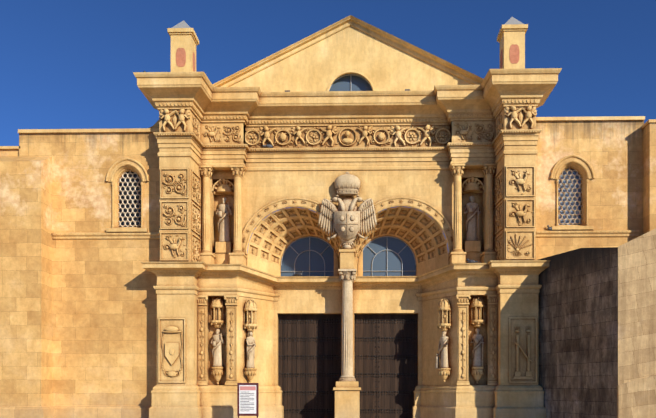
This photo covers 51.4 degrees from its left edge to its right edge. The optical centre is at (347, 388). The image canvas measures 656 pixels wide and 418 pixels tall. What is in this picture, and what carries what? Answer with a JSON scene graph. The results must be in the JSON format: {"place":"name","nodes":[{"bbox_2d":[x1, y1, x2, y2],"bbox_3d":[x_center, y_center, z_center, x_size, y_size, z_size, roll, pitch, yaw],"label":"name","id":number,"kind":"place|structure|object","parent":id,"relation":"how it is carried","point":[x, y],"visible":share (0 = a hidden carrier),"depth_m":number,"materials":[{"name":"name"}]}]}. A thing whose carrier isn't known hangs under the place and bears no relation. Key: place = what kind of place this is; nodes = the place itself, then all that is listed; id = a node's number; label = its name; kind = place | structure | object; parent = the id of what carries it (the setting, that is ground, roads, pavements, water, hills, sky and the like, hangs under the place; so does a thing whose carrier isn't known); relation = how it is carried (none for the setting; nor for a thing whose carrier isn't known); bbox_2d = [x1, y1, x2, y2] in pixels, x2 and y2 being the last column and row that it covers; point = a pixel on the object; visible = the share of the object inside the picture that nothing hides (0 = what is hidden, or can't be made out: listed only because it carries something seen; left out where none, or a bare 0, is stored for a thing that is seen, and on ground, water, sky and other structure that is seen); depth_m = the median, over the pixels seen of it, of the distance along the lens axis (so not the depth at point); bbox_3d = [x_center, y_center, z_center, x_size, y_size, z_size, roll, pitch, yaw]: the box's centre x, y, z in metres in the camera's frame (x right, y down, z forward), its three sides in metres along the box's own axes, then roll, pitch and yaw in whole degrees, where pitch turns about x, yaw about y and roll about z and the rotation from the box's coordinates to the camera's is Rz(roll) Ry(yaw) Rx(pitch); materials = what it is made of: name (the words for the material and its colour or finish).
{"place":"outdoors","nodes":[
{"label":"outdoors","id":0,"kind":"place"},
{"label":"ground","id":1,"kind":"structure","parent":0,"visible":0},
{"bbox_2d":[237,383,258,417],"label":"sign frame","id":2,"kind":"object","parent":1,"relation":"on","point":[257,400],"visible":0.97,"depth_m":23.93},
{"bbox_2d":[239,385,255,413],"bbox_3d":[-3.519,0.397,23.924,0.600,1.000,0.004,0,0,1],"label":"sign panel","id":3,"kind":"object","parent":2,"relation":"in","point":[248,410],"visible":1,"depth_m":23.92,"materials":[{"name":"white paper"}]},
{"bbox_2d":[240,393,253,407],"bbox_3d":[-3.539,0.468,23.921,0.480,0.678,0.003,0,0,1],"label":"sign text","id":4,"kind":"object","parent":3,"relation":"attached to","point":[246,401],"visible":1,"depth_m":23.92},
{"bbox_2d":[240,386,255,389],"bbox_3d":[-3.519,0.006,23.921,0.560,0.140,0.003,0,0,1],"label":"sign header","id":5,"kind":"object","parent":3,"relation":"attached to","point":[247,387],"visible":1,"depth_m":23.92},
{"bbox_2d":[0,68,655,417],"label":"church facade","id":6,"kind":"structure","parent":1,"relation":"on","point":[440,155],"depth_m":25.87,"materials":[{"name":"beige stone"}]},
{"bbox_2d":[338,269,355,380],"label":"column","id":7,"kind":"structure","parent":6,"relation":"on","point":[347,277],"depth_m":26.11,"materials":[{"name":"stone"}]},
{"bbox_2d":[167,15,527,91],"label":"pediment and pinnacles","id":8,"kind":"structure","parent":6,"relation":"on","point":[377,59],"depth_m":26.90,"materials":[{"name":"stone"}]},
{"bbox_2d":[172,17,522,27],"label":"pinnacle caps","id":9,"kind":"object","parent":8,"relation":"on","point":[184,24],"visible":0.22,"depth_m":25.46,"materials":[{"name":"grey stone"}]},
{"bbox_2d":[176,44,519,71],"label":"red oval panels","id":10,"kind":"object","parent":8,"relation":"on","point":[514,53],"visible":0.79,"depth_m":25.41,"materials":[{"name":"stone"}]},
{"bbox_2d":[278,314,417,417],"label":"doors","id":11,"kind":"structure","parent":6,"relation":"attached to","point":[309,365],"depth_m":27.34,"materials":[{"name":"brown wood"}]},
{"bbox_2d":[211,171,484,368],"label":"statues","id":12,"kind":"object","parent":6,"relation":"attached to","point":[346,221],"visible":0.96,"depth_m":26.22,"materials":[{"name":"stone"}]},
{"bbox_2d":[279,319,416,416],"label":"door studs","id":13,"kind":"object","parent":6,"relation":"attached to","point":[355,366],"depth_m":27.32,"materials":[{"name":"black metal"}]},
{"bbox_2d":[143,71,552,275],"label":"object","id":14,"kind":"object","parent":6,"relation":"on","point":[300,274],"visible":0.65,"depth_m":26.08,"materials":[{"name":"grey"}]},
{"bbox_2d":[281,75,415,275],"bbox_3d":[0.010,-8.454,27.709,5.800,8.500,0.950,0,0,1],"label":"window glass","id":15,"kind":"object","parent":6,"relation":"attached to","point":[299,246],"depth_m":28.16,"materials":[{"name":"blue glass"}]},
{"bbox_2d":[281,74,415,275],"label":"mullions","id":16,"kind":"object","parent":15,"relation":"attached to","point":[324,271],"visible":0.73,"depth_m":28.11,"materials":[{"name":"grey"}]},
{"bbox_2d":[332,315,381,417],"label":"batten","id":17,"kind":"object","parent":6,"relation":"attached to","point":[363,366],"depth_m":27.56,"materials":[{"name":"black wood"}]},
{"bbox_2d":[0,121,655,417],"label":"side walls","id":18,"kind":"structure","parent":1,"relation":"on","point":[78,328],"depth_m":25.68,"materials":[{"name":"stone"}]},
{"bbox_2d":[119,172,140,226],"bbox_3d":[-8.312,-7.303,26.095,1.184,2.565,0.001,0,0,1],"label":"window lattice","id":19,"kind":"object","parent":18,"relation":"attached to","point":[129,201],"visible":0.2,"depth_m":26.10,"materials":[{"name":"grey metal"}]},
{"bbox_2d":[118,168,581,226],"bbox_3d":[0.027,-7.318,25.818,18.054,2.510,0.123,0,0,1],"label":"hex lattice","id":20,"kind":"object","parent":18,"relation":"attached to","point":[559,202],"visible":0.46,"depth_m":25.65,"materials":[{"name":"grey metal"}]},
{"bbox_2d":[558,169,580,224],"bbox_3d":[8.357,-7.303,25.752,1.184,2.565,0.001,0,0,1],"label":"window lattice","id":21,"kind":"object","parent":18,"relation":"attached to","point":[569,198],"visible":0.2,"depth_m":25.75,"materials":[{"name":"white metal"}]},
{"bbox_2d":[538,247,617,417],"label":"side wall","id":22,"kind":"structure","parent":1,"relation":"on","point":[578,336],"depth_m":22.72,"materials":[{"name":"stone"}]},
{"bbox_2d":[617,229,655,417],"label":"enclosure wall","id":23,"kind":"structure","parent":1,"relation":"on","point":[636,391],"depth_m":20.80,"materials":[{"name":"stone"}]}
]}

